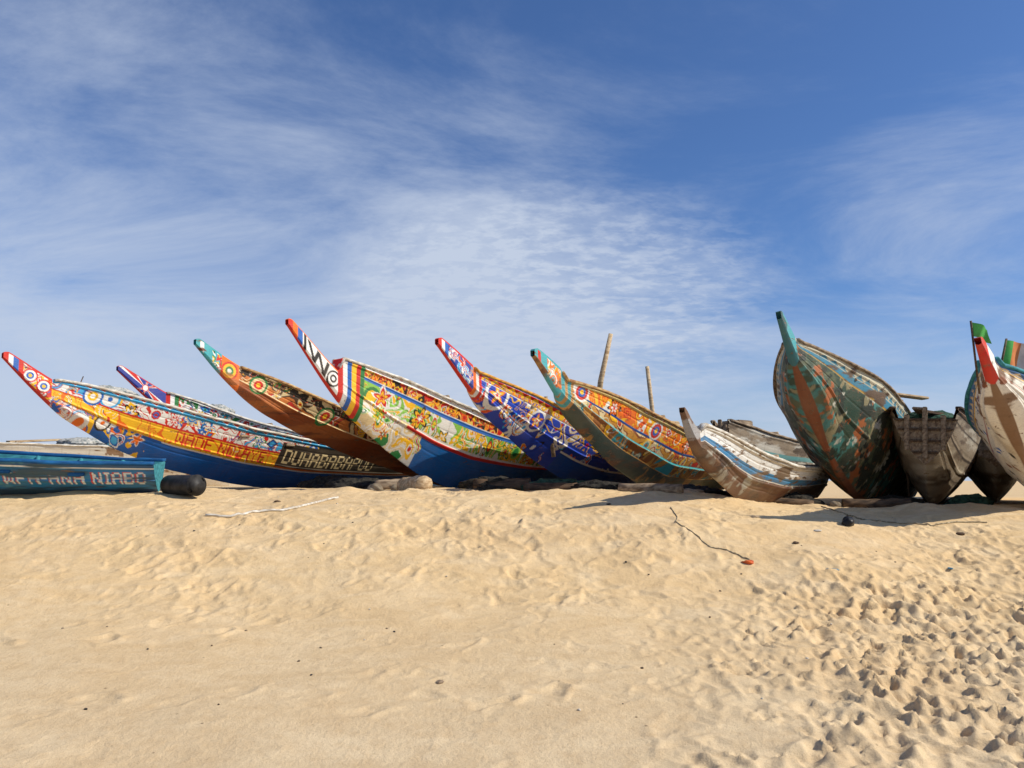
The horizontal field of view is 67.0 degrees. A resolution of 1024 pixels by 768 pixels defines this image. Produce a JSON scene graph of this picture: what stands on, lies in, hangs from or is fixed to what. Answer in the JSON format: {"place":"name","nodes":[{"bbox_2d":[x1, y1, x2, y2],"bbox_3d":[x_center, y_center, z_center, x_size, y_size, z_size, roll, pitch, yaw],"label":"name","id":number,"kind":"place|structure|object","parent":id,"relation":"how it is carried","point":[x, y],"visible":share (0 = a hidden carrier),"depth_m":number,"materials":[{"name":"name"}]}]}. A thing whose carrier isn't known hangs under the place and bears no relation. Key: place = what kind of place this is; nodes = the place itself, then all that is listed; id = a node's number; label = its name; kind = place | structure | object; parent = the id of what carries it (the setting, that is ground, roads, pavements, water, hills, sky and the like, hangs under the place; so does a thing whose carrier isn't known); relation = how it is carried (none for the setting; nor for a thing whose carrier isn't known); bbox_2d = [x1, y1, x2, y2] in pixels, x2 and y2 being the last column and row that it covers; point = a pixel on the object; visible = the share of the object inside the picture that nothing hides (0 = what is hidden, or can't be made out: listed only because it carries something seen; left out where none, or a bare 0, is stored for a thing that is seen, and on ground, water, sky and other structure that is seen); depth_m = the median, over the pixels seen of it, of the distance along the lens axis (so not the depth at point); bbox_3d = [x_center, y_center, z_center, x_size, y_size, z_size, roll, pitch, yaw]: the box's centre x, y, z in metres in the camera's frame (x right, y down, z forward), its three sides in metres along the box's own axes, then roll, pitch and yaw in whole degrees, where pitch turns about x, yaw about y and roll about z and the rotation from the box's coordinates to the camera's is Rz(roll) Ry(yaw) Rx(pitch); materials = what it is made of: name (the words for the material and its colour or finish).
{"place":"outdoors","nodes":[
{"label":"outdoors","id":0,"kind":"place"},
{"bbox_2d":[0,481,1023,767],"bbox_3d":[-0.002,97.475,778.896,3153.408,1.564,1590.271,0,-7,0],"label":"sand beach ground","id":1,"kind":"structure","parent":0,"point":[528,625],"depth_m":6.47,"materials":[{"name":"beige sand"}]},
{"bbox_2d":[0,450,165,494],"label":"fishing boat","id":2,"kind":"object","parent":1,"relation":"on","point":[23,472],"visible":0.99,"depth_m":10.12,"materials":[{"name":"paint"}]},
{"bbox_2d":[0,437,228,485],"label":"fishing boat","id":3,"kind":"object","parent":1,"relation":"on","point":[85,446],"visible":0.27,"depth_m":20.90,"materials":[{"name":"paint"}]},
{"bbox_2d":[160,474,206,495],"bbox_3d":[-4.294,1.318,10.077,0.694,0.275,0.275,-5,-9,35],"label":"black barrel","id":4,"kind":"object","parent":1,"relation":"on","point":[189,485],"visible":0.95,"depth_m":9.93,"materials":[{"name":"black plastic"}]},
{"bbox_2d":[116,365,305,437],"bbox_3d":[-4.692,1.332,18.892,1.710,2.425,10.000,-9,-11,35],"label":"fishing boat","id":5,"kind":"object","parent":1,"relation":"on","point":[145,388],"visible":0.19,"depth_m":15.96,"materials":[{"name":"paint"}]},
{"bbox_2d":[1,352,437,487],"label":"fishing boat","id":6,"kind":"object","parent":1,"relation":"on","point":[179,439],"visible":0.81,"depth_m":13.73,"materials":[{"name":"paint"}]},
{"bbox_2d":[205,496,338,517],"bbox_3d":[-2.834,1.484,9.361,1.634,0.227,0.227,5,-9,-35],"label":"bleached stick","id":7,"kind":"object","parent":1,"relation":"on","point":[266,510],"visible":1,"depth_m":9.24,"materials":[{"name":"white paint"}]},
{"bbox_2d":[194,339,441,485],"bbox_3d":[-1.709,1.026,16.415,1.810,2.420,11.000,-9,-11,35],"label":"fishing boat","id":8,"kind":"object","parent":1,"relation":"on","point":[314,417],"visible":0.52,"depth_m":13.36,"materials":[{"name":"paint"}]},
{"bbox_2d":[296,475,347,487],"bbox_3d":[-3.173,1.841,13.653,1.317,0.479,0.698,0,-7,0],"label":"dark net pile","id":9,"kind":"object","parent":1,"relation":"on","point":[318,481],"visible":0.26,"depth_m":13.54,"materials":[{"name":"fabric"}]},
{"bbox_2d":[324,477,378,488],"bbox_3d":[-2.583,1.726,12.795,1.094,0.373,0.682,0,-7,0],"label":"dark net pile","id":10,"kind":"object","parent":1,"relation":"on","point":[364,483],"visible":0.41,"depth_m":12.62,"materials":[{"name":"fabric"}]},
{"bbox_2d":[367,483,382,490],"bbox_3d":[-1.941,1.491,11.020,0.243,0.158,0.218,0,-7,4],"label":"rock","id":11,"kind":"object","parent":1,"relation":"on","point":[376,487],"visible":0.66,"depth_m":10.93,"materials":[{"name":"stone"}]},
{"bbox_2d":[374,479,399,489],"bbox_3d":[-1.753,1.530,11.652,0.635,0.222,0.211,1,-7,-9],"label":"log roller","id":12,"kind":"object","parent":1,"relation":"on","point":[385,484],"visible":0.27,"depth_m":11.55,"materials":[{"name":"brown wood"}]},
{"bbox_2d":[390,484,396,489],"bbox_3d":[-1.695,1.543,11.397,0.196,0.132,0.178,1,-7,-7],"label":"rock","id":13,"kind":"object","parent":1,"relation":"on","point":[393,487],"visible":0.35,"depth_m":11.32,"materials":[{"name":"stone"}]},
{"bbox_2d":[397,475,432,489],"bbox_3d":[-1.374,1.434,10.957,0.261,0.285,0.639,5,-9,-35],"label":"log roller","id":14,"kind":"object","parent":1,"relation":"on","point":[417,482],"visible":0.62,"depth_m":10.76,"materials":[{"name":"brown wood"}]},
{"bbox_2d":[285,318,561,487],"bbox_3d":[-0.111,0.860,15.687,1.810,2.574,11.000,-9,-11,34],"label":"fishing boat","id":15,"kind":"object","parent":1,"relation":"on","point":[447,441],"visible":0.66,"depth_m":13.03,"materials":[{"name":"paint"}]},
{"bbox_2d":[61,494,895,710],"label":"pebbles and shells","id":16,"kind":"object","parent":1,"relation":"on","point":[446,576],"visible":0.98,"depth_m":6.44,"materials":[{"name":"stone"}]},
{"bbox_2d":[457,476,515,490],"bbox_3d":[-0.276,1.694,12.596,1.246,0.405,0.718,0,-7,0],"label":"dark net pile","id":17,"kind":"object","parent":1,"relation":"on","point":[468,484],"visible":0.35,"depth_m":12.38,"materials":[{"name":"fabric"}]},
{"bbox_2d":[473,478,530,490],"bbox_3d":[-0.157,1.637,12.446,0.912,0.265,0.254,-1,-7,6],"label":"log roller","id":18,"kind":"object","parent":1,"relation":"on","point":[516,483],"visible":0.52,"depth_m":12.34,"materials":[{"name":"brown wood"}]},
{"bbox_2d":[435,338,636,483],"bbox_3d":[1.809,0.949,15.259,1.770,2.291,10.000,-9,-11,34],"label":"fishing boat","id":19,"kind":"object","parent":1,"relation":"on","point":[540,430],"visible":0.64,"depth_m":12.69,"materials":[{"name":"paint"}]},
{"bbox_2d":[523,482,576,490],"bbox_3d":[0.594,1.587,11.793,0.835,0.172,0.173,-2,-7,14],"label":"log roller","id":20,"kind":"object","parent":1,"relation":"on","point":[539,486],"visible":0.61,"depth_m":11.75,"materials":[{"name":"brown wood"}]},
{"bbox_2d":[520,478,584,490],"bbox_3d":[0.735,1.661,12.290,1.218,0.336,0.532,0,-7,0],"label":"dark net pile","id":21,"kind":"object","parent":1,"relation":"on","point":[556,480],"visible":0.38,"depth_m":12.20,"materials":[{"name":"black fabric"}]},
{"bbox_2d":[570,479,618,489],"bbox_3d":[1.244,1.557,11.501,0.796,0.281,0.490,0,-7,0],"label":"dark net pile","id":22,"kind":"object","parent":1,"relation":"on","point":[597,484],"visible":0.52,"depth_m":11.35,"materials":[{"name":"fabric"}]},
{"bbox_2d":[530,348,723,489],"bbox_3d":[2.295,0.857,13.091,1.688,2.017,6.900,-9,-11,34],"label":"fishing boat","id":23,"kind":"object","parent":1,"relation":"on","point":[635,442],"visible":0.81,"depth_m":11.76,"materials":[{"name":"paint"}]},
{"bbox_2d":[597,333,612,388],"bbox_3d":[1.475,-0.034,12.648,0.374,1.595,0.102,-3,-8,23],"label":"wooden pole","id":24,"kind":"object","parent":23,"relation":"on","point":[603,365],"visible":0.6,"depth_m":12.64,"materials":[{"name":"brown wood"}]},
{"bbox_2d":[645,366,654,411],"bbox_3d":[2.540,0.552,14.038,0.207,1.766,0.088,0,-7,0],"label":"wooden pole","id":25,"kind":"object","parent":23,"relation":"on","point":[650,396],"visible":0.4,"depth_m":14.07,"materials":[{"name":"brown wood"}]},
{"bbox_2d":[618,483,683,493],"bbox_3d":[1.898,1.441,10.631,0.892,0.160,0.156,-3,-8,24],"label":"log roller","id":26,"kind":"object","parent":1,"relation":"on","point":[667,488],"visible":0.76,"depth_m":10.57,"materials":[{"name":"brown wood"}]},
{"bbox_2d":[684,488,703,492],"bbox_3d":[2.403,1.518,10.893,0.660,0.146,0.114,2,-7,-19],"label":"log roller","id":27,"kind":"object","parent":1,"relation":"on","point":[694,490],"visible":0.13,"depth_m":10.92,"materials":[{"name":"brown wood"}]},
{"bbox_2d":[683,484,725,494],"bbox_3d":[2.551,1.621,11.293,1.161,0.328,0.554,0,-7,0],"label":"dark net pile","id":28,"kind":"object","parent":1,"relation":"on","point":[706,489],"visible":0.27,"depth_m":11.19,"materials":[{"name":"fabric"}]},
{"bbox_2d":[670,507,749,558],"bbox_3d":[2.077,1.659,8.725,0.290,0.492,1.535,3,-8,-20],"label":"rope on sand","id":29,"kind":"object","parent":1,"relation":"on","point":[702,540],"visible":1,"depth_m":8.43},
{"bbox_2d":[741,560,753,563],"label":"plastic litter","id":30,"kind":"object","parent":1,"relation":"on","point":[748,561],"visible":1,"depth_m":7.91,"materials":[{"name":"orange plastic"}]},
{"bbox_2d":[679,407,828,502],"bbox_3d":[3.794,1.200,11.677,1.152,1.248,6.000,-9,-11,34],"label":"fishing boat","id":31,"kind":"object","parent":1,"relation":"on","point":[734,466],"visible":0.91,"depth_m":10.36,"materials":[{"name":"paint"}]},
{"bbox_2d":[710,419,813,464],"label":"fishing boat","id":32,"kind":"object","parent":1,"relation":"on","point":[789,449],"visible":0.27,"depth_m":15.13,"materials":[{"name":"paint"}]},
{"bbox_2d":[773,497,813,504],"bbox_3d":[4.094,1.779,11.617,0.828,0.198,0.160,-1,-7,8],"label":"log roller","id":33,"kind":"object","parent":1,"relation":"on","point":[790,501],"visible":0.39,"depth_m":11.55,"materials":[{"name":"brown wood"}]},
{"bbox_2d":[782,492,825,504],"bbox_3d":[4.328,1.809,11.879,0.878,0.325,0.564,0,-7,0],"label":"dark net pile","id":34,"kind":"object","parent":1,"relation":"on","point":[795,495],"visible":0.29,"depth_m":11.72,"materials":[{"name":"fabric"}]},
{"bbox_2d":[830,501,840,506],"bbox_3d":[4.500,1.677,10.776,0.178,0.100,0.139,6,-9,-40],"label":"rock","id":35,"kind":"object","parent":1,"relation":"on","point":[835,504],"visible":0.91,"depth_m":10.72,"materials":[{"name":"stone"}]},
{"bbox_2d":[841,516,853,526],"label":"plastic bag litter","id":36,"kind":"object","parent":1,"relation":"on","point":[847,521],"visible":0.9,"depth_m":9.16,"materials":[{"name":"black plastic"}]},
{"bbox_2d":[773,311,928,498],"bbox_3d":[6.545,0.775,14.042,2.138,2.797,9.000,-13,-13,33],"label":"fishing boat","id":37,"kind":"object","parent":1,"relation":"on","point":[833,407],"visible":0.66,"depth_m":11.61,"materials":[{"name":"paint"}]},
{"bbox_2d":[842,498,911,507],"bbox_3d":[5.354,1.769,11.370,0.936,0.190,0.184,-2,-7,12],"label":"log roller","id":38,"kind":"object","parent":1,"relation":"on","point":[870,503],"visible":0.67,"depth_m":11.31,"materials":[{"name":"brown wood"}]},
{"bbox_2d":[869,495,923,502],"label":"dark net pile","id":39,"kind":"object","parent":1,"relation":"on","point":[913,499],"visible":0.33,"depth_m":12.05,"materials":[{"name":"fabric"}]},
{"bbox_2d":[821,506,986,525],"bbox_3d":[4.905,1.674,9.811,1.918,0.217,0.503,-4,-8,30],"label":"rope on sand","id":40,"kind":"object","parent":1,"relation":"on","point":[907,522],"visible":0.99,"depth_m":9.55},
{"bbox_2d":[888,406,980,503],"bbox_3d":[7.947,1.383,14.490,1.710,1.780,7.060,-1,-6,31],"label":"fishing boat","id":41,"kind":"object","parent":1,"relation":"on","point":[937,451],"visible":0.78,"depth_m":11.78,"materials":[{"name":"paint"}]},
{"bbox_2d":[943,493,993,504],"bbox_3d":[7.012,1.837,11.880,0.766,0.317,0.546,0,-7,0],"label":"dark net pile","id":42,"kind":"object","parent":1,"relation":"on","point":[977,498],"visible":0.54,"depth_m":11.70,"materials":[{"name":"green fabric"}]},
{"bbox_2d":[968,438,1016,502],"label":"fishing boat","id":43,"kind":"object","parent":1,"relation":"on","point":[989,476],"visible":0.43,"depth_m":13.74,"materials":[{"name":"paint"}]},
{"bbox_2d":[964,337,1023,485],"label":"fishing boat","id":44,"kind":"object","parent":1,"relation":"on","point":[994,411],"visible":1,"depth_m":9.30,"materials":[{"name":"paint"}]},
{"bbox_2d":[970,321,991,393],"bbox_3d":[5.477,-0.319,9.007,0.185,0.854,0.164,-6,-9,41],"label":"green flag","id":45,"kind":"object","parent":44,"relation":"on","point":[978,330],"visible":0.98,"depth_m":9.05,"materials":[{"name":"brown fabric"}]},
{"bbox_2d":[1001,338,1023,368],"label":"striped flag","id":46,"kind":"object","parent":44,"relation":"on","point":[1013,353],"visible":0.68,"depth_m":10.03,"materials":[{"name":"multicoloured fabric"}]},
{"bbox_2d":[0,0,1023,480],"label":"sky","id":47,"kind":"structure","parent":0,"point":[499,181],"materials":[{"name":"blue"}]}
]}

